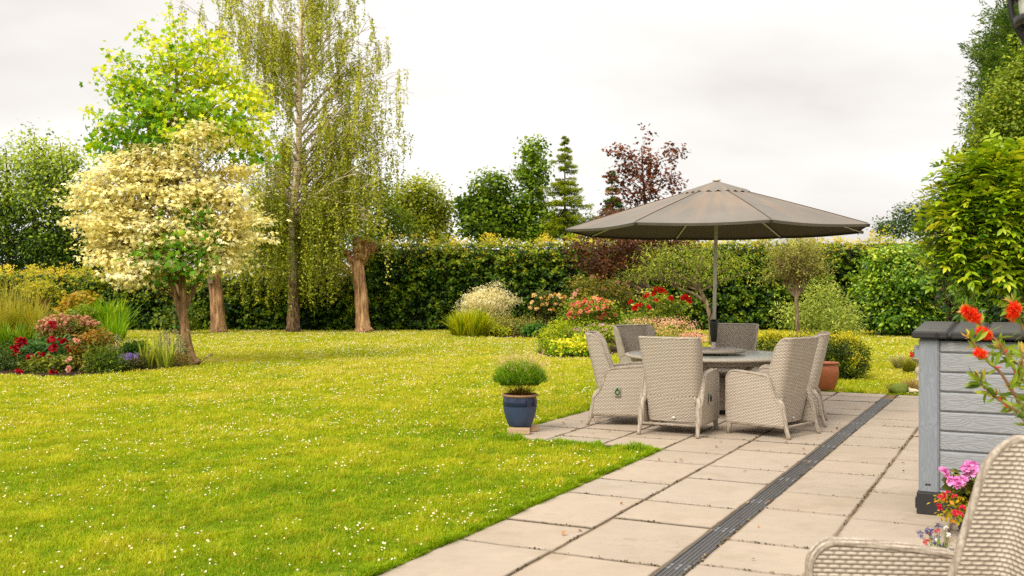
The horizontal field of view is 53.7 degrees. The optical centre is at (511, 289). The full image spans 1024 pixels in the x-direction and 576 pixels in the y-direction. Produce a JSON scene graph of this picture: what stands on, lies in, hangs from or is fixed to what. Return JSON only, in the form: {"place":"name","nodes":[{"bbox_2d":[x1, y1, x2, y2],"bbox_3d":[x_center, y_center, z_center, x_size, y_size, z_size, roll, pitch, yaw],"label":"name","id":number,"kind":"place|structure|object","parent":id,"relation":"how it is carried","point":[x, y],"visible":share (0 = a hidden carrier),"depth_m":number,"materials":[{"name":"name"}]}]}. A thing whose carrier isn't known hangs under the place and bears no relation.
{"place":"outdoors","nodes":[
{"label":"outdoors","id":0,"kind":"place"},
{"bbox_2d":[0,340,200,375],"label":"flower bed soil","id":1,"kind":"structure","parent":0,"point":[63,373],"depth_m":19.63,"materials":[{"name":"brown soil"}]},
{"bbox_2d":[0,334,30,370],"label":"lavender bush","id":2,"kind":"object","parent":1,"relation":"on","point":[5,361],"visible":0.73,"depth_m":20.23,"materials":[{"name":"green plant"}]},
{"bbox_2d":[0,319,36,356],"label":"iris leaves","id":3,"kind":"object","parent":1,"relation":"on","point":[4,338],"visible":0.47,"depth_m":23.92,"materials":[{"name":"green plant"}]},
{"bbox_2d":[0,266,76,341],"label":"ornamental grass","id":4,"kind":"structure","parent":1,"relation":"on","point":[17,314],"depth_m":25.68,"materials":[{"name":"green plant"}]},
{"bbox_2d":[4,320,91,373],"bbox_3d":[-9.236,1.278,20.704,2.009,1.342,2.798,0,0,-37],"label":"peony","id":5,"kind":"object","parent":1,"relation":"on","point":[45,345],"visible":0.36,"depth_m":20.44,"materials":[{"name":"red plant"}]},
{"bbox_2d":[11,338,85,372],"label":"rose","id":6,"kind":"object","parent":1,"relation":"on","point":[57,362],"visible":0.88,"depth_m":19.71,"materials":[{"name":"green plant"}]},
{"bbox_2d":[25,312,109,343],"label":"pink flowering shrub","id":7,"kind":"object","parent":1,"relation":"on","point":[66,324],"visible":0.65,"depth_m":23.16,"materials":[{"name":"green plant"}]},
{"bbox_2d":[49,283,100,317],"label":"orange leaved shrub","id":8,"kind":"object","parent":1,"relation":"on","point":[72,300],"visible":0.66,"depth_m":34.76,"materials":[{"name":"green plant"}]},
{"bbox_2d":[59,303,103,325],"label":"green shrub","id":9,"kind":"object","parent":1,"relation":"on","point":[80,312],"visible":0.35,"depth_m":32.73,"materials":[{"name":"green plant"}]},
{"bbox_2d":[62,325,117,370],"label":"brown leaved rose","id":10,"kind":"object","parent":1,"relation":"on","point":[89,337],"visible":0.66,"depth_m":20.25,"materials":[{"name":"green plant"}]},
{"bbox_2d":[76,337,132,372],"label":"green perennial","id":11,"kind":"object","parent":1,"relation":"on","point":[105,361],"visible":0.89,"depth_m":19.69,"materials":[{"name":"green plant"}]},
{"bbox_2d":[77,295,143,341],"bbox_3d":[-12.681,0.909,32.388,2.238,1.565,3.901,0,0,-38],"label":"montbretia","id":12,"kind":"object","parent":1,"relation":"on","point":[115,322],"visible":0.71,"depth_m":32.62,"materials":[{"name":"green plant"}]},
{"bbox_2d":[105,331,127,355],"bbox_3d":[-8.501,1.342,21.518,0.886,0.925,0.771,0,0,40],"label":"lambs ear","id":13,"kind":"object","parent":1,"relation":"on","point":[115,346],"visible":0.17,"depth_m":21.47},
{"bbox_2d":[115,351,150,369],"bbox_3d":[-7.711,1.460,20.419,0.876,0.451,0.895,0,0,0],"label":"purple flower mound","id":14,"kind":"object","parent":1,"relation":"on","point":[137,361],"visible":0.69,"depth_m":20.31,"materials":[{"name":"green plant"}]},
{"bbox_2d":[119,338,151,357],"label":"dark foliage clump","id":15,"kind":"object","parent":1,"relation":"on","point":[131,347],"visible":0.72,"depth_m":21.48,"materials":[{"name":"green plant"}]},
{"bbox_2d":[136,335,176,367],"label":"iris","id":16,"kind":"object","parent":1,"relation":"on","point":[161,359],"visible":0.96,"depth_m":20.56,"materials":[{"name":"green plant"}]},
{"bbox_2d":[149,329,190,366],"bbox_3d":[-7.200,1.280,21.294,0.921,0.989,0.924,0,0,0],"label":"lambs ear","id":17,"kind":"object","parent":1,"relation":"on","point":[177,346],"visible":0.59,"depth_m":21.22},
{"bbox_2d":[48,0,299,364],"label":"variegated maple","id":18,"kind":"object","parent":1,"relation":"on","point":[206,234],"visible":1,"depth_m":21.31,"materials":[{"name":"beige plant"}]},
{"bbox_2d":[170,349,196,366],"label":"brown tuft","id":19,"kind":"object","parent":1,"relation":"on","point":[183,360],"visible":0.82,"depth_m":20.95,"materials":[{"name":"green plant"}]},
{"bbox_2d":[0,328,919,575],"bbox_3d":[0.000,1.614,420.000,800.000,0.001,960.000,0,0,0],"label":"lawn","id":20,"kind":"structure","parent":0,"point":[339,571],"depth_m":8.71,"materials":[{"name":"green plant"}]},
{"bbox_2d":[0,132,56,274],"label":"background tree","id":21,"kind":"object","parent":20,"relation":"on","point":[8,260],"visible":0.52,"depth_m":51.57,"materials":[{"name":"green plant"}]},
{"bbox_2d":[10,275,65,316],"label":"bare stemmed shrub","id":22,"kind":"object","parent":20,"relation":"on","point":[49,287],"visible":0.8,"depth_m":35.88,"materials":[{"name":"yellow plant"}]},
{"bbox_2d":[0,121,91,276],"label":"background tree","id":23,"kind":"object","parent":20,"relation":"on","point":[23,202],"visible":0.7,"depth_m":51.24,"materials":[{"name":"green plant"}]},
{"bbox_2d":[10,131,117,277],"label":"background tree","id":24,"kind":"object","parent":20,"relation":"on","point":[62,163],"visible":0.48,"depth_m":51.40,"materials":[{"name":"green plant"}]},
{"bbox_2d":[0,214,194,277],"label":"background tree","id":25,"kind":"object","parent":20,"relation":"on","point":[61,257],"visible":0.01,"depth_m":55.63,"materials":[{"name":"green plant"}]},
{"bbox_2d":[0,261,355,330],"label":"beech hedge","id":26,"kind":"object","parent":20,"relation":"on","point":[339,314],"visible":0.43,"depth_m":40.15,"materials":[{"name":"green plant"}]},
{"bbox_2d":[167,252,192,334],"bbox_3d":[-11.914,0.115,36.279,0.921,2.987,0.955,0,0,0],"label":"pollarded trunk","id":27,"kind":"object","parent":20,"relation":"on","point":[175,321],"visible":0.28,"depth_m":36.29,"materials":[{"name":"brown plant"}]},
{"bbox_2d":[152,297,208,334],"bbox_3d":[-12.049,0.971,36.763,1.987,1.569,1.502,0,0,0],"label":"hedge sapling","id":28,"kind":"object","parent":20,"relation":"on","point":[193,320],"visible":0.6,"depth_m":36.73,"materials":[{"name":"green plant"}]},
{"bbox_2d":[199,352,213,363],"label":"leaning stalk","id":29,"kind":"object","parent":20,"relation":"on","point":[210,355],"visible":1,"depth_m":21.32,"materials":[{"name":"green plant"}]},
{"bbox_2d":[207,273,227,332],"bbox_3d":[-11.216,-0.230,38.215,0.990,3.735,0.771,0,0,0],"label":"pollarded trunk","id":30,"kind":"object","parent":20,"relation":"on","point":[218,318],"visible":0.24,"depth_m":37.98,"materials":[{"name":"brown plant"}]},
{"bbox_2d":[206,276,214,283],"bbox_3d":[-11.280,-0.372,37.895,0.260,0.275,0.250,0,0,0],"label":"nest box","id":31,"kind":"object","parent":30,"relation":"attached to","point":[211,281],"visible":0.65,"depth_m":37.81,"materials":[{"name":"brown wood"}]},
{"bbox_2d":[166,0,416,331],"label":"silver birch","id":32,"kind":"object","parent":20,"relation":"on","point":[323,215],"visible":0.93,"depth_m":37.82,"materials":[{"name":"green plant"}]},
{"bbox_2d":[220,226,363,278],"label":"background tree","id":33,"kind":"object","parent":20,"relation":"on","point":[346,244],"visible":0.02,"depth_m":49.23,"materials":[{"name":"green plant"}]},
{"bbox_2d":[344,237,378,332],"bbox_3d":[-5.611,-0.188,38.158,1.424,3.659,0.832,0,0,18],"label":"pollarded trunk","id":34,"kind":"object","parent":20,"relation":"on","point":[356,262],"visible":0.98,"depth_m":37.99,"materials":[{"name":"brown plant"}]},
{"bbox_2d":[346,170,424,249],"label":"background tree","id":35,"kind":"object","parent":20,"relation":"on","point":[394,229],"visible":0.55,"depth_m":43.74,"materials":[{"name":"green plant"}]},
{"bbox_2d":[372,167,463,248],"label":"background tree","id":36,"kind":"object","parent":20,"relation":"on","point":[417,196],"visible":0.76,"depth_m":46.50,"materials":[{"name":"green plant"}]},
{"bbox_2d":[0,330,914,575],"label":"daisies","id":37,"kind":"object","parent":20,"relation":"on","point":[234,553],"visible":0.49,"depth_m":14.94,"materials":[{"name":"white plant"}]},
{"bbox_2d":[444,165,545,244],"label":"background tree","id":38,"kind":"object","parent":20,"relation":"on","point":[484,209],"visible":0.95,"depth_m":45.49,"materials":[{"name":"green plant"}]},
{"bbox_2d":[505,133,561,248],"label":"background tree","id":39,"kind":"object","parent":20,"relation":"on","point":[531,182],"visible":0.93,"depth_m":45.65,"materials":[{"name":"green plant"}]},
{"bbox_2d":[496,205,635,244],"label":"background tree","id":40,"kind":"object","parent":20,"relation":"on","point":[588,218],"visible":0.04,"depth_m":49.89,"materials":[{"name":"green plant"}]},
{"bbox_2d":[538,135,594,247],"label":"spruce","id":41,"kind":"object","parent":20,"relation":"on","point":[562,185],"visible":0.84,"depth_m":44.77,"materials":[{"name":"green plant"}]},
{"bbox_2d":[597,169,624,242],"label":"spruce","id":42,"kind":"object","parent":20,"relation":"on","point":[616,202],"visible":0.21,"depth_m":48.90,"materials":[{"name":"green plant"}]},
{"bbox_2d":[593,122,691,218],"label":"red maple","id":43,"kind":"object","parent":20,"relation":"on","point":[645,184],"visible":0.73,"depth_m":43.41,"materials":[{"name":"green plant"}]},
{"bbox_2d":[352,224,994,329],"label":"beech hedge","id":44,"kind":"object","parent":20,"relation":"on","point":[425,288],"visible":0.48,"depth_m":40.15,"materials":[{"name":"green plant"}]},
{"bbox_2d":[613,240,765,344],"bbox_3d":[5.284,-0.034,29.519,4.719,3.274,2.194,0,0,0],"label":"young tree","id":45,"kind":"object","parent":20,"relation":"on","point":[683,282],"visible":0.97,"depth_m":29.45,"materials":[{"name":"green plant"}]},
{"bbox_2d":[753,237,839,335],"bbox_3d":[5.410,0.154,19.164,1.376,2.835,1.343,0,0,-42],"label":"olive tree","id":46,"kind":"object","parent":20,"relation":"on","point":[797,270],"visible":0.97,"depth_m":19.13,"materials":[{"name":"green plant"}]},
{"bbox_2d":[756,328,872,379],"bbox_3d":[5.419,1.234,18.645,2.363,1.167,1.160,0,0,28],"label":"box hedge","id":47,"kind":"object","parent":20,"relation":"on","point":[841,351],"visible":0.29,"depth_m":18.23,"materials":[{"name":"green plant"}]},
{"bbox_2d":[765,270,876,353],"bbox_3d":[6.916,0.554,22.478,2.276,2.127,1.842,0,0,-36],"label":"willow leaved bush","id":48,"kind":"object","parent":20,"relation":"on","point":[831,320],"visible":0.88,"depth_m":22.36,"materials":[{"name":"green plant"}]},
{"bbox_2d":[818,361,838,390],"bbox_3d":[4.935,1.357,15.926,0.412,0.446,0.412,0,0,0],"label":"terracotta pot","id":49,"kind":"object","parent":20,"relation":"on","point":[828,380],"visible":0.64,"depth_m":15.76,"materials":[{"name":"orange ceramic"}]},
{"bbox_2d":[879,354,914,367],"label":"blue grass tuft","id":50,"kind":"object","parent":20,"relation":"on","point":[895,362],"visible":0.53,"depth_m":20.47,"materials":[{"name":"green plant"}]},
{"bbox_2d":[888,383,908,393],"bbox_3d":[5.965,1.528,15.607,0.265,0.194,0.258,0,0,45],"label":"mossy stone","id":51,"kind":"object","parent":20,"relation":"on","point":[898,388],"visible":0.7,"depth_m":15.52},
{"bbox_2d":[879,377,918,389],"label":"thyme tuft","id":52,"kind":"object","parent":20,"relation":"on","point":[912,384],"visible":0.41,"depth_m":15.87,"materials":[{"name":"green plant"}]},
{"bbox_2d":[842,238,958,335],"bbox_3d":[14.129,0.058,35.529,4.959,3.741,4.264,0,0,0],"label":"evergreen shrub","id":53,"kind":"object","parent":20,"relation":"on","point":[898,298],"visible":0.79,"depth_m":34.82,"materials":[{"name":"green plant"}]},
{"bbox_2d":[858,187,946,243],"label":"background tree","id":54,"kind":"object","parent":20,"relation":"on","point":[902,220],"visible":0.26,"depth_m":59.67,"materials":[{"name":"green plant"}]},
{"bbox_2d":[898,358,917,371],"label":"green grass tuft","id":55,"kind":"object","parent":20,"relation":"on","point":[909,366],"visible":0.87,"depth_m":19.52,"materials":[{"name":"green plant"}]},
{"bbox_2d":[908,388,918,393],"bbox_3d":[6.189,1.560,15.601,0.173,0.083,0.143,0,0,0],"label":"cobble","id":56,"kind":"object","parent":20,"relation":"on","point":[912,390],"visible":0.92,"depth_m":15.55,"materials":[{"name":"beige stone"}]},
{"bbox_2d":[911,357,918,380],"bbox_3d":[7.069,1.367,17.500,0.330,0.425,0.330,0,0,0],"label":"stone urn","id":57,"kind":"object","parent":20,"relation":"on","point":[916,360],"visible":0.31,"depth_m":17.46,"materials":[{"name":"beige stone"}]},
{"bbox_2d":[909,344,916,356],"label":"bedding flowers","id":58,"kind":"object","parent":57,"relation":"in","point":[911,353],"visible":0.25,"depth_m":17.51,"materials":[{"name":"red plant"}]},
{"bbox_2d":[930,272,989,323],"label":"purple leaved shrub","id":59,"kind":"object","parent":20,"relation":"on","point":[949,304],"visible":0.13,"depth_m":29.92,"materials":[{"name":"green plant"}]},
{"bbox_2d":[936,273,1001,322],"bbox_3d":[10.830,0.468,22.028,3.140,2.303,1.949,0,0,0],"label":"fresh green shrub","id":60,"kind":"object","parent":20,"relation":"on","point":[970,302],"visible":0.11,"depth_m":21.86,"materials":[{"name":"green plant"}]},
{"bbox_2d":[942,272,1023,324],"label":"shaded evergreen","id":61,"kind":"object","parent":20,"relation":"on","point":[996,310],"visible":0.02,"depth_m":17.05,"materials":[{"name":"green plant"}]},
{"bbox_2d":[951,0,1023,159],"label":"conifer","id":62,"kind":"object","parent":20,"relation":"on","point":[986,61],"visible":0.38,"depth_m":14.99,"materials":[{"name":"green plant"}]},
{"bbox_2d":[0,0,1015,279],"label":"sky","id":63,"kind":"structure","parent":0,"point":[840,107],"materials":[{"name":"white"}]},
{"bbox_2d":[473,331,702,357],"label":"flower bed soil","id":64,"kind":"structure","parent":0,"point":[613,350],"depth_m":32.71,"materials":[{"name":"brown soil"}]},
{"bbox_2d":[439,305,498,336],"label":"grass clump","id":65,"kind":"object","parent":64,"relation":"on","point":[467,323],"visible":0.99,"depth_m":34.52,"materials":[{"name":"green plant"}]},
{"bbox_2d":[453,318,513,336],"bbox_3d":[-0.988,1.382,35.321,2.015,0.885,1.707,0,0,-29],"label":"ladys mantle","id":66,"kind":"object","parent":64,"relation":"on","point":[496,330],"visible":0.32,"depth_m":35.13,"materials":[{"name":"green plant"}]},
{"bbox_2d":[452,280,524,321],"bbox_3d":[-0.892,0.614,36.955,2.803,2.007,2.345,0,0,0],"label":"variegated dogwood","id":67,"kind":"object","parent":64,"relation":"on","point":[483,303],"visible":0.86,"depth_m":36.80,"materials":[{"name":"beige plant"}]},
{"bbox_2d":[486,309,542,334],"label":"green perennial","id":68,"kind":"object","parent":64,"relation":"on","point":[509,324],"visible":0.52,"depth_m":35.86,"materials":[{"name":"green plant"}]},
{"bbox_2d":[517,320,553,337],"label":"coral bells","id":69,"kind":"object","parent":64,"relation":"on","point":[528,330],"visible":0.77,"depth_m":33.98,"materials":[{"name":"green plant"}]},
{"bbox_2d":[523,286,571,333],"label":"peach rose","id":70,"kind":"object","parent":64,"relation":"on","point":[553,302],"visible":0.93,"depth_m":36.22,"materials":[{"name":"beige plant"}]},
{"bbox_2d":[529,316,581,351],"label":"lime shrub","id":71,"kind":"object","parent":64,"relation":"on","point":[554,335],"visible":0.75,"depth_m":26.10,"materials":[{"name":"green plant"}]},
{"bbox_2d":[543,332,614,356],"bbox_3d":[1.640,1.435,24.585,1.763,0.818,1.435,0,0,0],"label":"ladys mantle","id":72,"kind":"object","parent":64,"relation":"on","point":[576,346],"visible":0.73,"depth_m":24.30,"materials":[{"name":"yellow plant"}]},
{"bbox_2d":[551,321,613,344],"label":"pink geranium","id":73,"kind":"object","parent":64,"relation":"on","point":[606,332],"visible":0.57,"depth_m":26.37,"materials":[{"name":"green plant"}]},
{"bbox_2d":[552,290,625,336],"bbox_3d":[2.442,0.883,31.517,2.346,1.784,2.205,0,0,34],"label":"coral rose","id":74,"kind":"object","parent":64,"relation":"on","point":[603,307],"visible":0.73,"depth_m":31.20,"materials":[{"name":"pink plant"}]},
{"bbox_2d":[557,273,640,323],"bbox_3d":[3.145,0.494,35.444,3.213,2.245,2.401,0,0,0],"label":"tall pink rose","id":75,"kind":"object","parent":64,"relation":"on","point":[590,287],"visible":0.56,"depth_m":35.20,"materials":[{"name":"green plant"}]},
{"bbox_2d":[550,232,707,321],"bbox_3d":[3.986,-0.298,33.600,5.415,3.861,2.830,0,0,0],"label":"japanese maple","id":76,"kind":"object","parent":64,"relation":"on","point":[624,249],"visible":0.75,"depth_m":33.31,"materials":[{"name":"red plant"}]},
{"bbox_2d":[612,311,683,336],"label":"meadow perennial","id":77,"kind":"object","parent":64,"relation":"on","point":[622,321],"visible":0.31,"depth_m":30.15,"materials":[{"name":"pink plant"}]},
{"bbox_2d":[613,287,702,336],"bbox_3d":[4.369,0.748,31.006,2.817,1.865,2.157,0,0,0],"label":"red rose","id":78,"kind":"object","parent":64,"relation":"on","point":[663,304],"visible":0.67,"depth_m":30.66,"materials":[{"name":"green plant"}]},
{"bbox_2d":[609,313,709,347],"bbox_3d":[3.974,1.198,27.488,3.275,1.598,2.356,0,0,0],"label":"campion","id":79,"kind":"object","parent":64,"relation":"on","point":[662,332],"visible":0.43,"depth_m":27.35,"materials":[{"name":"pink plant"}]},
{"bbox_2d":[378,391,958,575],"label":"patio","id":80,"kind":"structure","parent":0,"point":[809,523],"depth_m":7.45,"materials":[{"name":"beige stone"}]},
{"bbox_2d":[507,427,529,434],"bbox_3d":[0.073,1.547,11.104,0.250,0.062,0.110,0,0,3],"label":"brick","id":81,"kind":"object","parent":80,"relation":"on","point":[525,431],"visible":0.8,"depth_m":11.05,"materials":[{"name":"beige brick"}]},
{"bbox_2d":[521,424,538,431],"bbox_3d":[0.205,1.547,11.394,0.110,0.062,0.240,0,0,-27],"label":"brick","id":82,"kind":"object","parent":80,"relation":"on","point":[533,427],"visible":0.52,"depth_m":11.29,"materials":[{"name":"beige brick"}]},
{"bbox_2d":[502,392,537,426],"bbox_3d":[0.089,1.335,11.290,0.412,0.357,0.412,0,0,0],"label":"blue pot","id":83,"kind":"object","parent":82,"relation":"on","point":[519,410],"visible":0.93,"depth_m":11.14,"materials":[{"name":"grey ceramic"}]},
{"bbox_2d":[490,341,551,394],"bbox_3d":[0.091,0.873,11.291,0.732,0.663,0.722,0,0,0],"label":"thrift plant","id":84,"kind":"object","parent":83,"relation":"in","point":[520,372],"visible":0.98,"depth_m":11.16,"materials":[{"name":"green plant"}]},
{"bbox_2d":[585,331,652,426],"bbox_3d":[1.282,1.044,12.095,0.819,1.086,0.741,0,0,9],"label":"garden armchair","id":85,"kind":"object","parent":80,"relation":"on","point":[617,393],"visible":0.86,"depth_m":11.78,"materials":[{"name":"wicker"}]},
{"bbox_2d":[612,324,655,362],"bbox_3d":[1.895,1.044,14.383,0.741,1.086,0.819,0,0,-32],"label":"garden armchair","id":86,"kind":"object","parent":80,"relation":"on","point":[626,338],"visible":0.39,"depth_m":14.65,"materials":[{"name":"wicker"}]},
{"bbox_2d":[386,391,958,575],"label":"moss","id":87,"kind":"object","parent":80,"relation":"on","point":[902,448],"visible":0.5,"depth_m":7.83,"materials":[{"name":"green plant"}]},
{"bbox_2d":[637,336,718,438],"bbox_3d":[1.850,1.044,11.223,0.741,1.086,0.819,0,0,27],"label":"garden armchair","id":88,"kind":"object","parent":80,"relation":"on","point":[679,384],"visible":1,"depth_m":10.96,"materials":[{"name":"wicker"}]},
{"bbox_2d":[625,350,772,409],"bbox_3d":[2.590,1.208,13.100,2.244,0.769,2.244,0,0,0],"label":"garden table","id":89,"kind":"object","parent":80,"relation":"on","point":[750,359],"visible":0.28,"depth_m":12.58,"materials":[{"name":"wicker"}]},
{"bbox_2d":[702,347,745,354],"bbox_3d":[2.590,0.793,13.100,0.864,0.076,0.864,0,0,0],"label":"lazy susan","id":90,"kind":"object","parent":89,"relation":"on","point":[718,350],"visible":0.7,"depth_m":12.77,"materials":[{"name":"grey stone"}]},
{"bbox_2d":[565,178,869,413],"bbox_3d":[2.647,0.067,13.100,3.673,3.027,3.673,0,0,17],"label":"parasol","id":91,"kind":"object","parent":80,"relation":"on","point":[716,210],"visible":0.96,"depth_m":12.53,"materials":[{"name":"grey fabric"}]},
{"bbox_2d":[703,323,758,373],"bbox_3d":[3.209,1.044,14.897,0.741,1.086,0.819,0,0,26],"label":"garden armchair","id":92,"kind":"object","parent":80,"relation":"on","point":[740,335],"visible":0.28,"depth_m":15.16,"materials":[{"name":"wicker"}]},
{"bbox_2d":[725,335,820,439],"bbox_3d":[2.902,1.044,11.157,0.819,1.086,0.741,0,0,44],"label":"garden armchair","id":93,"kind":"object","parent":80,"relation":"on","point":[775,394],"visible":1,"depth_m":10.91,"materials":[{"name":"wicker"}]},
{"bbox_2d":[653,395,895,575],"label":"drain channel","id":94,"kind":"object","parent":80,"relation":"on","point":[764,503],"visible":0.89,"depth_m":7.41,"materials":[{"name":"plastic"}]},
{"bbox_2d":[761,331,829,426],"bbox_3d":[3.378,1.044,12.098,0.819,1.086,0.741,0,0,18],"label":"garden armchair","id":95,"kind":"object","parent":80,"relation":"on","point":[814,392],"visible":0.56,"depth_m":11.71,"materials":[{"name":"wicker"}]},
{"bbox_2d":[805,435,1023,575],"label":"garden armchair","id":96,"kind":"object","parent":80,"relation":"on","point":[990,541],"visible":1,"depth_m":3.49,"materials":[{"name":"wicker"}]},
{"bbox_2d":[953,503,964,531],"bbox_3d":[2.982,1.480,6.550,0.256,0.200,0.256,0,0,0],"label":"blue pot","id":97,"kind":"object","parent":80,"relation":"on","point":[959,526],"visible":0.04,"depth_m":6.52,"materials":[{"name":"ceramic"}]},
{"bbox_2d":[926,460,979,525],"bbox_3d":[2.904,1.322,6.482,0.443,0.459,0.584,0,0,28],"label":"pink pelargonium","id":98,"kind":"object","parent":97,"relation":"in","point":[962,489],"visible":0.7,"depth_m":6.47,"materials":[{"name":"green plant"}]},
{"bbox_2d":[900,128,1023,322],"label":"wisteria","id":99,"kind":"object","parent":80,"relation":"on","point":[974,211],"visible":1,"depth_m":9.01,"materials":[{"name":"green plant"}]},
{"bbox_2d":[912,321,1023,515],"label":"storage box","id":100,"kind":"object","parent":80,"relation":"on","point":[960,424],"visible":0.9,"depth_m":7.06,"materials":[{"name":"grey wood"}]},
{"bbox_2d":[946,33,1023,321],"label":"privet","id":101,"kind":"object","parent":80,"relation":"on","point":[1006,125],"visible":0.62,"depth_m":12.39,"materials":[{"name":"green plant"}]},
{"bbox_3d":[2.013,1.463,4.750,0.300,0.235,0.300,0,0,0],"label":"grey pot","id":102,"kind":"object","parent":80,"relation":"on","visible":0},
{"bbox_2d":[916,523,954,550],"bbox_3d":[2.001,1.265,4.742,0.345,0.360,0.338,0,0,25],"label":"scabious","id":103,"kind":"object","parent":102,"relation":"in","point":[937,539],"visible":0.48,"depth_m":4.75,"materials":[{"name":"multicoloured plant"}]},
{"bbox_3d":[2.442,1.407,4.350,0.430,0.345,0.430,0,0,0],"label":"dark planter","id":104,"kind":"object","parent":80,"relation":"on","visible":0},
{"bbox_2d":[958,289,1023,426],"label":"bottlebrush","id":105,"kind":"object","parent":104,"relation":"in","point":[1012,311],"visible":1,"depth_m":4.30,"materials":[{"name":"red plant"}]},
{"bbox_2d":[1008,0,1023,43],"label":"lantern","id":106,"kind":"object","parent":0,"point":[1017,22],"visible":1,"depth_m":2.63,"materials":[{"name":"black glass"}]}
]}

